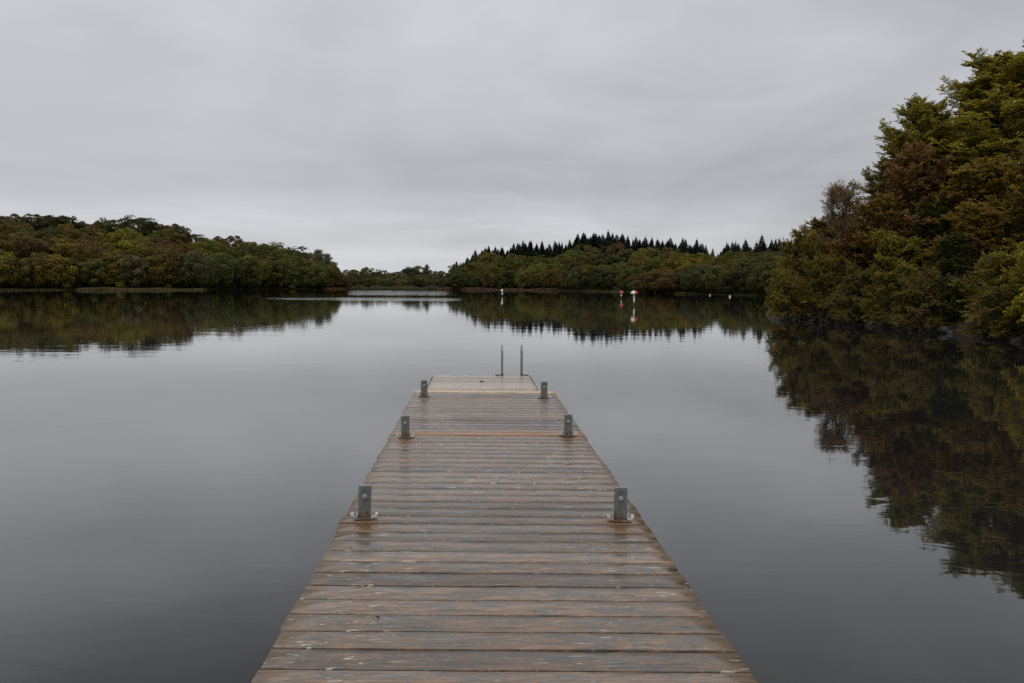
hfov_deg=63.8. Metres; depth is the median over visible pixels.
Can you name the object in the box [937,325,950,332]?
rock
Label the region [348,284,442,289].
reeds
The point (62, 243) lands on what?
broadleaf tree
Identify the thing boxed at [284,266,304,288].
broadleaf tree
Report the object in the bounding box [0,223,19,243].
broadleaf tree
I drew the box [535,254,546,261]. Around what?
broadleaf tree
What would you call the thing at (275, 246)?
broadleaf tree
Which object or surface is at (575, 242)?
spruce tree
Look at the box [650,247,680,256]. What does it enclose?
broadleaf tree
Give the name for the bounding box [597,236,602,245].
spruce tree
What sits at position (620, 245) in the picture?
broadleaf tree
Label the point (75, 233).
broadleaf tree
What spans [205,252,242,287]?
broadleaf tree
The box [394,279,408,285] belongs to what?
broadleaf tree
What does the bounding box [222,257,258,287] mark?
broadleaf tree
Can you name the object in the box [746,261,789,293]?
broadleaf tree
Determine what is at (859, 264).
shrub
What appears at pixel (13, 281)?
broadleaf tree
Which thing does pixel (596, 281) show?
broadleaf tree
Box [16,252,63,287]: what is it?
broadleaf tree
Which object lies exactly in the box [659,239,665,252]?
spruce tree
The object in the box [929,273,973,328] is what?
shrub
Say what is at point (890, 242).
shrub
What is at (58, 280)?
broadleaf tree
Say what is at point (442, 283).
broadleaf tree
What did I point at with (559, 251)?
spruce tree
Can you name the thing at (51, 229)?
broadleaf tree
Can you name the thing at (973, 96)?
beech tree
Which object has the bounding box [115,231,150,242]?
broadleaf tree
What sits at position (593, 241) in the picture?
spruce tree
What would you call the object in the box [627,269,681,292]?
broadleaf tree
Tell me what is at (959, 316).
undergrowth
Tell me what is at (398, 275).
broadleaf tree
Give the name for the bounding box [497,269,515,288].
broadleaf tree
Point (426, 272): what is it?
broadleaf tree
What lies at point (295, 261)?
broadleaf tree
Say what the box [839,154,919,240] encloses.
oak tree
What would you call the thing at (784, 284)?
shrub
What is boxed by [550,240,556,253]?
spruce tree
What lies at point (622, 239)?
spruce tree
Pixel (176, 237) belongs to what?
broadleaf tree
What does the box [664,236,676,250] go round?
spruce tree
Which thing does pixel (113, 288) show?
reeds
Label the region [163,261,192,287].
broadleaf tree
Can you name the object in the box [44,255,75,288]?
broadleaf tree
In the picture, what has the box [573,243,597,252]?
broadleaf tree
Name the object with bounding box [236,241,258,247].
broadleaf tree
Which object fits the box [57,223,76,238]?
broadleaf tree
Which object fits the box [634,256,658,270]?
broadleaf tree
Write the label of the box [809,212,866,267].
oak tree
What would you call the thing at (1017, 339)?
rock
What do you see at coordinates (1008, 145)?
beech tree
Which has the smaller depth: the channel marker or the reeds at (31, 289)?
the channel marker
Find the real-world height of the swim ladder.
1.621 m
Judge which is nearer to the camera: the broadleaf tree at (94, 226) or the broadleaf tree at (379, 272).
the broadleaf tree at (379, 272)
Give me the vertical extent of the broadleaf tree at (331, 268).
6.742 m
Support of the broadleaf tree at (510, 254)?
on the hill at (648, 291)
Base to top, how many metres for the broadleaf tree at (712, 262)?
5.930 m
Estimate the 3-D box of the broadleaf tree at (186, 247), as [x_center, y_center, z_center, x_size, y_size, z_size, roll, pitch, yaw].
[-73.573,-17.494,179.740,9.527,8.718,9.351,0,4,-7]
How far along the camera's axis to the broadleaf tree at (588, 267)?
178.54 m
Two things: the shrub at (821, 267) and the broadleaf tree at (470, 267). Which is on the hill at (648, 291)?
the broadleaf tree at (470, 267)
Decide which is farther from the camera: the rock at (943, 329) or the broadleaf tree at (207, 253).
the broadleaf tree at (207, 253)
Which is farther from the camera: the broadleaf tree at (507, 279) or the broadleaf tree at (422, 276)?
the broadleaf tree at (422, 276)
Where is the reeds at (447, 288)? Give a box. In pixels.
[418,286,453,289]
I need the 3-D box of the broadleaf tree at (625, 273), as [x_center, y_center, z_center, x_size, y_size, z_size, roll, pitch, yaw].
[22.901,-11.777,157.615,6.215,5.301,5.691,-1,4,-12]
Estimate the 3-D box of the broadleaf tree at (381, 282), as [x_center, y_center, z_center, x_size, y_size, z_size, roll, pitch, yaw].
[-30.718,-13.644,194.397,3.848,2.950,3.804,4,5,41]
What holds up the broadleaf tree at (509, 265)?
on the hill at (648, 291)
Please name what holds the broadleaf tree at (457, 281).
on the hill at (648, 291)
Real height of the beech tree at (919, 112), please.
10.684 m
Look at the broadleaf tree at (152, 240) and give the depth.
206.80 m
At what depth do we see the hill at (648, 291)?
148.61 m
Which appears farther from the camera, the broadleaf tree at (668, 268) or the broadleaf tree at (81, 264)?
the broadleaf tree at (668, 268)
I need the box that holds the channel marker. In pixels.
[631,291,637,305]
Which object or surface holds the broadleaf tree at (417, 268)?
on the hill at (648, 291)
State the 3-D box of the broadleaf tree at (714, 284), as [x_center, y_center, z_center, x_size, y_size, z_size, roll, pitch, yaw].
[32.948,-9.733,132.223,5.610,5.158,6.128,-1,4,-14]
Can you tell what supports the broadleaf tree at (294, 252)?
on the hill at (70, 288)
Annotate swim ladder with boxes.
[495,345,528,375]
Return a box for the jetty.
[251,374,757,682]
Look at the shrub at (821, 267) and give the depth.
40.39 m
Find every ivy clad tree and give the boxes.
[907,197,953,292]
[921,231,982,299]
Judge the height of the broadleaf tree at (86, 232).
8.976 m
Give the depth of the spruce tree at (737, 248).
217.01 m
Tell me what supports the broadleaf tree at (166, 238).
on the hill at (70, 288)
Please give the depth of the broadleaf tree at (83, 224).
265.77 m
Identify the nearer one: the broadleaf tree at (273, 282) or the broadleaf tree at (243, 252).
the broadleaf tree at (273, 282)
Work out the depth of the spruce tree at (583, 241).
242.02 m
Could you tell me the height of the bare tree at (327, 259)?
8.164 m
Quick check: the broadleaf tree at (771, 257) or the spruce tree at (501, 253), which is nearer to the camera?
the broadleaf tree at (771, 257)
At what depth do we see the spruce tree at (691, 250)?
219.22 m
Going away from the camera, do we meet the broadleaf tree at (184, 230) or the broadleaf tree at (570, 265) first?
the broadleaf tree at (570, 265)
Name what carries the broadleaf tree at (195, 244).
on the hill at (70, 288)
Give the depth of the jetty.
4.21 m
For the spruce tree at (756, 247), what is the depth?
217.49 m
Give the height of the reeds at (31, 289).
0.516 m
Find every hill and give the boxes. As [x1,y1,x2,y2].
[0,285,320,289]
[453,280,775,295]
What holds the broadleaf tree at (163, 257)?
on the hill at (70, 288)
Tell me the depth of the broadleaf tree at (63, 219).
264.77 m
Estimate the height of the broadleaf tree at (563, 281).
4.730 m
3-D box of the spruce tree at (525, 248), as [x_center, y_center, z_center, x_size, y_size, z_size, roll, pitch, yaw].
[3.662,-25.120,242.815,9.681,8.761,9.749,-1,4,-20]
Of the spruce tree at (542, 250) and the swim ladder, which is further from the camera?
the spruce tree at (542, 250)
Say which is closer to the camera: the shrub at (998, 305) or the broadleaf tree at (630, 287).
the shrub at (998, 305)
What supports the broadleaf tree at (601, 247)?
on the hill at (648, 291)
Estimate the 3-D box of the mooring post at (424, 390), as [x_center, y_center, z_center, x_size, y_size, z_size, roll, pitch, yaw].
[-1.141,0.608,10.692,0.186,0.213,0.100,0,4,-5]
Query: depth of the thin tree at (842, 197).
42.43 m
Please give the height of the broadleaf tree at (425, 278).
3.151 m
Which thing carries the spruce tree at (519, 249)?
on the hill at (648, 291)
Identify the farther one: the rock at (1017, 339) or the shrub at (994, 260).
the shrub at (994, 260)
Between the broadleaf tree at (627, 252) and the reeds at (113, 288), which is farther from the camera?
the broadleaf tree at (627, 252)
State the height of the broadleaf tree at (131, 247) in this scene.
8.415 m
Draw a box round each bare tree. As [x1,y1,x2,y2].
[309,248,324,261]
[322,253,335,263]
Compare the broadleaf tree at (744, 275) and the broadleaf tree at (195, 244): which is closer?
the broadleaf tree at (744, 275)
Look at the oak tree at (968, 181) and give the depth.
37.95 m
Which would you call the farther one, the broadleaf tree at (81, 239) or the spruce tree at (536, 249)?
the spruce tree at (536, 249)
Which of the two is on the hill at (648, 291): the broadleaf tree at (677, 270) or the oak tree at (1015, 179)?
the broadleaf tree at (677, 270)
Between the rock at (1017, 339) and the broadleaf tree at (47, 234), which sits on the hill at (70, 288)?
the broadleaf tree at (47, 234)
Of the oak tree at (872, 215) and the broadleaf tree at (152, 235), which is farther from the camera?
the broadleaf tree at (152, 235)
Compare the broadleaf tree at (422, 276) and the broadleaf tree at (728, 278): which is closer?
the broadleaf tree at (728, 278)
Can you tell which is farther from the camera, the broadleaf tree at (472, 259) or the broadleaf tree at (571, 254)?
the broadleaf tree at (472, 259)
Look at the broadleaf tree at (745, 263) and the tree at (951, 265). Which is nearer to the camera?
the tree at (951, 265)
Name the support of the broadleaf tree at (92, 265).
on the hill at (70, 288)
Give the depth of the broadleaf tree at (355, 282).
194.35 m
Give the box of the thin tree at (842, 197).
[799,178,866,304]
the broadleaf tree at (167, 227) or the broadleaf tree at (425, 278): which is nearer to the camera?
the broadleaf tree at (425, 278)
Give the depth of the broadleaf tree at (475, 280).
186.90 m
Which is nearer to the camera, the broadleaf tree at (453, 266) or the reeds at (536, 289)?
the reeds at (536, 289)
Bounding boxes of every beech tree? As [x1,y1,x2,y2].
[845,93,996,265]
[875,47,1023,235]
[897,102,1019,265]
[975,39,1023,232]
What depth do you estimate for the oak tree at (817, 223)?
44.13 m
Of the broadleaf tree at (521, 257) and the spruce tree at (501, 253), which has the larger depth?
the spruce tree at (501, 253)
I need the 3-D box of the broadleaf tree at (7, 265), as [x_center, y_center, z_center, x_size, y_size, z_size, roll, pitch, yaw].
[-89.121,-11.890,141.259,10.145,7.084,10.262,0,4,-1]
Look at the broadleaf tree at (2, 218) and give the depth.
259.79 m
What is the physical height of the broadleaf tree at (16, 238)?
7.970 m
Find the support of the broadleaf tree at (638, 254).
on the hill at (648, 291)
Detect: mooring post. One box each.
[351,484,377,519]
[396,415,413,437]
[417,380,430,396]
[537,381,550,398]
[559,414,577,436]
[606,486,633,521]
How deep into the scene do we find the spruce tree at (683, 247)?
235.19 m
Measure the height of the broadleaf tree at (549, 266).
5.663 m
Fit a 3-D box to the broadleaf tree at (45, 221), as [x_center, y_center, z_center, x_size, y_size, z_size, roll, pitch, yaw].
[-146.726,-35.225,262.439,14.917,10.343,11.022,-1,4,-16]
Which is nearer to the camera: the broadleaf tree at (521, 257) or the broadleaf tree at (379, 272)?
the broadleaf tree at (521, 257)
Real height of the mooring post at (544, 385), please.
0.213 m
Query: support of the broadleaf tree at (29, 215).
on the hill at (70, 288)
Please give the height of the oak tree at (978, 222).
4.373 m
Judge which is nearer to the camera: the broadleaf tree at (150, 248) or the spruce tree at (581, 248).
the broadleaf tree at (150, 248)
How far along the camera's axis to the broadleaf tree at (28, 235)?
192.10 m
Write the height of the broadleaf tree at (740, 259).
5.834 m
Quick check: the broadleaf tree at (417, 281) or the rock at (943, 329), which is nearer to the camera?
the rock at (943, 329)
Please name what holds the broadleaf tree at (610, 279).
on the hill at (648, 291)
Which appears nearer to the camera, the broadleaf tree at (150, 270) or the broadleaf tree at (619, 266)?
the broadleaf tree at (150, 270)
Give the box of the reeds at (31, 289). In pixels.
[0,288,69,289]
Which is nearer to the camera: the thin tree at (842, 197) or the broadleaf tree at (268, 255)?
the thin tree at (842, 197)
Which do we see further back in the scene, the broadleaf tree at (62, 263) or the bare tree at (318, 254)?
the bare tree at (318, 254)
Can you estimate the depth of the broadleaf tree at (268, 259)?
190.24 m
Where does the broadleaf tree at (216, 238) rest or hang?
on the hill at (70, 288)
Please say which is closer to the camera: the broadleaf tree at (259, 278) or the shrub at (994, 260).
the shrub at (994, 260)
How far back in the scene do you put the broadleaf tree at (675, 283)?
144.25 m
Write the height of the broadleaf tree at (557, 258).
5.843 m
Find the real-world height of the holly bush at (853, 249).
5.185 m
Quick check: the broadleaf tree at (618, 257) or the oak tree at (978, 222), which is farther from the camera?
the broadleaf tree at (618, 257)
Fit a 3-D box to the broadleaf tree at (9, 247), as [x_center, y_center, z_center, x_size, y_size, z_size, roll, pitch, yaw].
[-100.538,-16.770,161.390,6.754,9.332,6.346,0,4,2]
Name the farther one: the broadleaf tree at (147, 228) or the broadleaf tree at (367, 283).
the broadleaf tree at (147, 228)
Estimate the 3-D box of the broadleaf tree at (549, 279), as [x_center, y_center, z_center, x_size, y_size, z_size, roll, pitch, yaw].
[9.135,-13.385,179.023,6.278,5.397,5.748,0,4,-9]
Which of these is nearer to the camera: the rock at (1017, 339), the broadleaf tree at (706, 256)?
the rock at (1017, 339)
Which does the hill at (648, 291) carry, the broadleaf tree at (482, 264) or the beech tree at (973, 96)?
the broadleaf tree at (482, 264)
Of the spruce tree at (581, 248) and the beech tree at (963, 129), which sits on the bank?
the beech tree at (963, 129)
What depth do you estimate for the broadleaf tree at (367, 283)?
193.88 m
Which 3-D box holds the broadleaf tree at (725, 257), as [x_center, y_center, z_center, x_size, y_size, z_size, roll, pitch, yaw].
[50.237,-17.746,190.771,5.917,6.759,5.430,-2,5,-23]
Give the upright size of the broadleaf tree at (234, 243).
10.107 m
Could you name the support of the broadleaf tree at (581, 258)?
on the hill at (648, 291)
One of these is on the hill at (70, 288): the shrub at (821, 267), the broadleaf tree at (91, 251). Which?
the broadleaf tree at (91, 251)
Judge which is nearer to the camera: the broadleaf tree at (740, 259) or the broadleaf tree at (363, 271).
the broadleaf tree at (740, 259)
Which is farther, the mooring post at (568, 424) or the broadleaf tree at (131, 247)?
the broadleaf tree at (131, 247)
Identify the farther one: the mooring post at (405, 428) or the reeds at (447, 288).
the reeds at (447, 288)
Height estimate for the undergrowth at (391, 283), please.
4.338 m
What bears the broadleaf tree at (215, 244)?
on the hill at (70, 288)
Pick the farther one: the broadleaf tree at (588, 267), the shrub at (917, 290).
the broadleaf tree at (588, 267)
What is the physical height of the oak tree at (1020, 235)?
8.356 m
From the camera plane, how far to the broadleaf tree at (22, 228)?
218.77 m
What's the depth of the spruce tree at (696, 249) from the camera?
230.21 m
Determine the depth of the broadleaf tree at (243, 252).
191.38 m
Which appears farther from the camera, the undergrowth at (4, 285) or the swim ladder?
the undergrowth at (4, 285)
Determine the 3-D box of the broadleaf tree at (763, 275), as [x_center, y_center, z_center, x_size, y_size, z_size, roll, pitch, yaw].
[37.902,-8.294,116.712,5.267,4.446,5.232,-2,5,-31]
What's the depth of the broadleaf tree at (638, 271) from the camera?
153.79 m
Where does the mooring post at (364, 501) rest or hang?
on the jetty
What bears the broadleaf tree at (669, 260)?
on the hill at (648, 291)
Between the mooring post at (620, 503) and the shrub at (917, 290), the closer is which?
the mooring post at (620, 503)
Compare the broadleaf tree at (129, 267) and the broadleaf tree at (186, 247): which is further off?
the broadleaf tree at (186, 247)
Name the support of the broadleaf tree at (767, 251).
on the hill at (648, 291)
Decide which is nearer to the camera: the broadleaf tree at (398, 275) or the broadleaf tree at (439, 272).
the broadleaf tree at (398, 275)
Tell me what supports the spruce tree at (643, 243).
on the hill at (648, 291)
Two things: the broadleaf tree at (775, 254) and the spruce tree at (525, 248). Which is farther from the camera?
the spruce tree at (525, 248)
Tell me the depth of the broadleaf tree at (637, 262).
171.78 m
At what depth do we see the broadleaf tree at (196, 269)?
159.49 m
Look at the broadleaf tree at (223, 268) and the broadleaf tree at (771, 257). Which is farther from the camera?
the broadleaf tree at (223, 268)
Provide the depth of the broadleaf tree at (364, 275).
198.38 m
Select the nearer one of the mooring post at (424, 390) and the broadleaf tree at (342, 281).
the mooring post at (424, 390)
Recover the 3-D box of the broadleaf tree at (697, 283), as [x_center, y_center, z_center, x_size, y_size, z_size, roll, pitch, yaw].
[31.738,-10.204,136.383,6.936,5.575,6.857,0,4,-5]
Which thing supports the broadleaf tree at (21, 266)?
on the hill at (70, 288)
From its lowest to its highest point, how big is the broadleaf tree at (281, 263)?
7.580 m
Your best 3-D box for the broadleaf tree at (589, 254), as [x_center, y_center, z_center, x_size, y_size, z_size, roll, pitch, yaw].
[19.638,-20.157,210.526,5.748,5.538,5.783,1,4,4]
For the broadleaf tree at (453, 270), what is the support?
on the hill at (648, 291)
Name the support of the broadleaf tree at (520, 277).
on the hill at (648, 291)
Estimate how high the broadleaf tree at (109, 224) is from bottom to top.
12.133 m
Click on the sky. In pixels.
(391, 136)
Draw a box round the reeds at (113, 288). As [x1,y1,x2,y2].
[75,287,209,289]
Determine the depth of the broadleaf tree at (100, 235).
229.76 m
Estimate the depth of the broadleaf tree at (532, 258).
209.24 m
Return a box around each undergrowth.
[0,269,348,288]
[347,276,771,295]
[792,265,1023,326]
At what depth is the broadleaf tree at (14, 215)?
263.91 m
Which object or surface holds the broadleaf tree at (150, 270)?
on the hill at (70, 288)
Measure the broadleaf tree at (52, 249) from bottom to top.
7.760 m
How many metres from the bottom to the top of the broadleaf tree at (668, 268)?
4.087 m
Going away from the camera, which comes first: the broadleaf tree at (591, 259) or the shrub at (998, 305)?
the shrub at (998, 305)
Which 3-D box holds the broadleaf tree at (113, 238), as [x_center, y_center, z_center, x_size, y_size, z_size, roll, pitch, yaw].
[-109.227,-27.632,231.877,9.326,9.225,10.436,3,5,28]
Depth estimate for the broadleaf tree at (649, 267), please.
165.54 m
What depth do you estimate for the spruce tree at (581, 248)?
220.90 m
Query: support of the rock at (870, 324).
on the bank
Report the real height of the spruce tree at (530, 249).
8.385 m
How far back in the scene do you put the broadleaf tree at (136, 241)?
204.30 m
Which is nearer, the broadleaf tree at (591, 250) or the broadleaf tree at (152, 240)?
the broadleaf tree at (152, 240)
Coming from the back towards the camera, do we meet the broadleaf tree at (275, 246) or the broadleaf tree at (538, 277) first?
the broadleaf tree at (275, 246)
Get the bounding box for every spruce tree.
[499,247,504,255]
[516,243,523,255]
[522,243,527,255]
[525,243,536,256]
[533,243,539,255]
[537,246,547,257]
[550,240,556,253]
[555,245,561,255]
[573,236,578,249]
[576,235,586,249]
[576,244,587,255]
[589,234,601,253]
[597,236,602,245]
[606,234,624,251]
[620,234,625,245]
[639,235,648,250]
[646,240,653,253]
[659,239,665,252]
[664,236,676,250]
[680,238,686,250]
[688,245,694,256]
[693,244,698,254]
[696,242,705,257]
[735,244,742,252]
[741,239,749,251]
[753,241,759,251]
[758,236,767,248]
[772,238,779,251]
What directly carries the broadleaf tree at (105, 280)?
on the hill at (70, 288)
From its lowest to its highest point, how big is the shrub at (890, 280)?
3.710 m
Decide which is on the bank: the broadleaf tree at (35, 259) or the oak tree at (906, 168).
the oak tree at (906, 168)
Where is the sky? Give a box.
[0,0,1023,274]
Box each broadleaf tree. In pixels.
[0,213,24,222]
[0,216,16,224]
[0,222,35,234]
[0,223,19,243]
[0,233,18,259]
[0,236,43,258]
[0,252,22,284]
[0,255,30,285]
[1,232,37,242]
[2,224,34,237]
[3,258,31,286]
[11,238,54,259]
[14,213,43,230]
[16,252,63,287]
[24,215,76,230]
[24,227,73,243]
[25,240,65,256]
[28,254,77,287]
[38,230,64,242]
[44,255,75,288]
[49,215,82,232]
[50,237,85,259]
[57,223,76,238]
[61,258,93,285]
[65,230,83,248]
[66,240,111,266]
[73,221,96,231]
[73,227,104,239]
[75,236,102,246]
[76,258,114,286]
[80,258,122,286]
[85,222,116,236]
[93,232,110,241]
[94,217,129,242]
[102,227,142,242]
[102,240,150,263]
[102,252,132,287]
[114,253,148,286]
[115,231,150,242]
[116,221,141,232]
[117,215,166,237]
[118,237,151,252]
[133,256,173,286]
[137,237,172,247]
[144,243,165,255]
[146,248,190,284]
[148,230,172,241]
[152,242,196,259]
[155,237,172,247]
[157,228,187,244]
[158,224,175,235]
[163,223,192,244]
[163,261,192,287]
[170,250,220,287]
[180,240,213,252]
[184,262,220,287]
[187,248,221,260]
[190,234,207,251]
[200,240,225,252]
[201,236,230,247]
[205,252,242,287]
[215,244,239,260]
[221,236,242,249]
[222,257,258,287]
[226,244,269,261]
[233,243,271,256]
[235,254,272,287]
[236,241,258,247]
[258,241,290,251]
[259,263,282,287]
[261,244,291,255]
[262,257,280,270]
[269,258,295,286]
[272,246,313,259]
[273,254,318,270]
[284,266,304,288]
[294,264,329,287]
[316,262,341,286]
[326,273,349,286]
[341,269,359,277]
[351,279,363,285]
[357,274,369,279]
[359,267,373,275]
[359,277,375,286]
[371,269,387,275]
[374,278,389,285]
[387,272,407,280]
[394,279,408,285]
[399,266,420,276]
[402,266,426,275]
[409,278,425,287]
[416,274,434,278]
[418,270,432,274]
[420,277,431,284]
[422,274,439,278]
[423,279,437,286]
[431,271,446,277]
[436,278,448,287]
[441,271,469,279]
[447,264,463,271]
[447,268,463,277]
[447,272,469,287]
[460,262,483,272]
[463,272,482,286]
[464,257,479,266]
[474,261,499,274]
[475,263,502,280]
[477,251,504,264]
[481,272,500,287]
[492,256,526,271]
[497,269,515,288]
[502,255,530,263]
[506,253,517,257]
[513,268,535,287]
[522,256,536,267]
[527,262,546,275]
[528,271,546,287]
[529,257,558,266]
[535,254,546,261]
[537,263,571,276]
[539,268,565,287]
[546,257,563,265]
[556,270,576,287]
[558,249,587,263]
[561,261,582,273]
[562,254,588,266]
[566,267,594,288]
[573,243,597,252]
[575,264,601,276]
[578,252,593,258]
[583,245,601,254]
[584,254,604,265]
[588,266,606,287]
[597,269,619,289]
[598,245,606,252]
[598,253,619,269]
[605,242,624,258]
[607,253,625,263]
[607,261,630,278]
[615,266,640,289]
[617,248,635,260]
[621,255,651,271]
[626,247,660,259]
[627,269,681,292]
[627,280,651,292]
[629,251,645,259]
[632,269,646,281]
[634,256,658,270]
[641,264,658,271]
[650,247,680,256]
[654,267,674,276]
[655,251,690,271]
[668,272,683,290]
[671,252,694,260]
[674,259,684,273]
[674,264,698,291]
[678,258,712,270]
[679,263,720,291]
[684,258,716,269]
[697,253,715,261]
[701,265,728,291]
[717,267,748,292]
[720,250,734,263]
[721,260,740,270]
[726,256,756,267]
[731,249,756,260]
[737,250,765,257]
[738,266,756,291]
[739,258,767,266]
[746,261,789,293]
[756,250,778,254]
[758,253,783,265]
[759,268,792,292]
[767,251,784,258]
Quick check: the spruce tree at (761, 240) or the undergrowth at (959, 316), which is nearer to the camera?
the undergrowth at (959, 316)
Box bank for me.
[765,286,1023,341]
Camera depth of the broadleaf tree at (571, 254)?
208.03 m
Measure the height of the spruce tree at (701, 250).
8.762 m
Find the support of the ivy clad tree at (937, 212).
on the bank
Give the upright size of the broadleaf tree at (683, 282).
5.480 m
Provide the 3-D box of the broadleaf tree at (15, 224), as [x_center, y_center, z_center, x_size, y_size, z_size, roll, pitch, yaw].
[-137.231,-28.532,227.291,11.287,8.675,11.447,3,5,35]
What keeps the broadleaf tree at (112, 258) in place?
on the hill at (70, 288)
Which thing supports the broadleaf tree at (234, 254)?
on the hill at (70, 288)
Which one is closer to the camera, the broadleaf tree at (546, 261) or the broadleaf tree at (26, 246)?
the broadleaf tree at (26, 246)
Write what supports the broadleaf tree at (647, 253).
on the hill at (648, 291)
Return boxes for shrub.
[764,266,806,320]
[768,227,824,318]
[791,249,845,322]
[813,233,857,312]
[824,260,885,325]
[830,255,883,306]
[859,264,919,327]
[868,228,930,302]
[887,264,955,332]
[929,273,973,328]
[948,243,1023,325]
[957,280,1023,340]
[999,241,1023,341]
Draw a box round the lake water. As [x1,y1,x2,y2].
[0,289,1023,682]
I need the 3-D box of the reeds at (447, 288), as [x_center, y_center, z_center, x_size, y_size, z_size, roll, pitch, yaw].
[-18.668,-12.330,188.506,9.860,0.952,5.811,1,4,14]
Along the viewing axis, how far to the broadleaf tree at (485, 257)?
214.50 m
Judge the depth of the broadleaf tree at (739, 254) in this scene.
162.78 m
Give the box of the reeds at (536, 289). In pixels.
[460,287,557,290]
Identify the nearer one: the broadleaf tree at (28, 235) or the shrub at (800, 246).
the shrub at (800, 246)
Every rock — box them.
[865,322,875,325]
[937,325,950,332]
[1010,336,1023,341]
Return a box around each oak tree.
[771,216,844,300]
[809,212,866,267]
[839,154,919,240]
[840,140,972,270]
[844,191,925,298]
[915,156,1023,278]
[919,202,1017,293]
[969,138,1023,254]
[1008,232,1023,241]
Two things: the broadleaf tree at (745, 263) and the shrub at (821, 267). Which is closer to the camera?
the shrub at (821, 267)
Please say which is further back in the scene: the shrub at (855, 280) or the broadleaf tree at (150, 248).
the broadleaf tree at (150, 248)
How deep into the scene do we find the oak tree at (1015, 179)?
35.39 m
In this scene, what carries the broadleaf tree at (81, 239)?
on the hill at (70, 288)
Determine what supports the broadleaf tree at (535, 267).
on the hill at (648, 291)
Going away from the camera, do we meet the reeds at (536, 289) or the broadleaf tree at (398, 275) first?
the reeds at (536, 289)
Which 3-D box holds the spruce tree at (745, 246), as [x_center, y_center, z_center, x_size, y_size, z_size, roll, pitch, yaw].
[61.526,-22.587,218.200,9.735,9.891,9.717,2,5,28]
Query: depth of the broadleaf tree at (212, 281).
163.06 m
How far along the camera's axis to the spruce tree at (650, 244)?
237.62 m
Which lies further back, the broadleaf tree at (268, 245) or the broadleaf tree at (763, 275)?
the broadleaf tree at (268, 245)
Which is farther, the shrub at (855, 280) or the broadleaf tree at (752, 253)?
the broadleaf tree at (752, 253)
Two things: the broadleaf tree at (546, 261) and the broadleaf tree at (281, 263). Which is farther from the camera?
the broadleaf tree at (546, 261)
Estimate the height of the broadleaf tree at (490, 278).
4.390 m
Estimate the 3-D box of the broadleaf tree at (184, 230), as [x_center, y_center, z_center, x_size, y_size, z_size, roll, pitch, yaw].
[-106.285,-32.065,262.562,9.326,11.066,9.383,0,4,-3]
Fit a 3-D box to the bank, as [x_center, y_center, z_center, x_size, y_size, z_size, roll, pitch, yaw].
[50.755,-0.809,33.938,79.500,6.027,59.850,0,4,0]
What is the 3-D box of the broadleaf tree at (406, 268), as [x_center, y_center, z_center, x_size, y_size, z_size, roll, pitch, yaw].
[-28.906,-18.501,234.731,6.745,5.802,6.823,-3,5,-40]
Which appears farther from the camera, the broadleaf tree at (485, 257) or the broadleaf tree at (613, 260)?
the broadleaf tree at (485, 257)
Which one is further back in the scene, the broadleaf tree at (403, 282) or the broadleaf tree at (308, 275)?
the broadleaf tree at (403, 282)
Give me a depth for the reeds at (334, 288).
185.69 m
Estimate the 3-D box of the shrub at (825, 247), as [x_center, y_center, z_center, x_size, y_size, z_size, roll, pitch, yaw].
[16.918,-3.029,42.944,2.301,5.335,2.586,3,5,29]
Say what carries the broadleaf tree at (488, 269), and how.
on the hill at (648, 291)
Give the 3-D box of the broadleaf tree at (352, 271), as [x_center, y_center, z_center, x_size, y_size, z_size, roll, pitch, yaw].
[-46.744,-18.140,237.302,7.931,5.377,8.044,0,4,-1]
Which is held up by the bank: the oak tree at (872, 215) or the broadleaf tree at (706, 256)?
the oak tree at (872, 215)
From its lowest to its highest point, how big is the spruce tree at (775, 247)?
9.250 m
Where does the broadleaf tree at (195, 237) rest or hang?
on the hill at (70, 288)
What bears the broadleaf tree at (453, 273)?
on the hill at (648, 291)
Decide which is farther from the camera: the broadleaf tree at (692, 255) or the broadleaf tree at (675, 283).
the broadleaf tree at (692, 255)
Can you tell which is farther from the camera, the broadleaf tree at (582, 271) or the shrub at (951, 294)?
the broadleaf tree at (582, 271)
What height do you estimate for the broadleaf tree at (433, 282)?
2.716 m
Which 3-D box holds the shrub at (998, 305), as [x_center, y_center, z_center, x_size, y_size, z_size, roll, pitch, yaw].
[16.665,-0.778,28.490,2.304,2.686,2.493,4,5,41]
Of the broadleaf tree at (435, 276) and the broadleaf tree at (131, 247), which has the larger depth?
the broadleaf tree at (435, 276)
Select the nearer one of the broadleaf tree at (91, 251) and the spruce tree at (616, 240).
the broadleaf tree at (91, 251)
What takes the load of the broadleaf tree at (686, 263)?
on the hill at (648, 291)
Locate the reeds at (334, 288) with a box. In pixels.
[321,287,348,288]
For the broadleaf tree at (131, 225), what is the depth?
266.55 m
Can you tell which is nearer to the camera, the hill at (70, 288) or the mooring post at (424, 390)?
the mooring post at (424, 390)
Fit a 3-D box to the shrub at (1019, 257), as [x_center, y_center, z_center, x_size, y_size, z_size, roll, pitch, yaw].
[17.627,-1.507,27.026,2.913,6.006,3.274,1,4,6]
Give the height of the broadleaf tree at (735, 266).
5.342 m

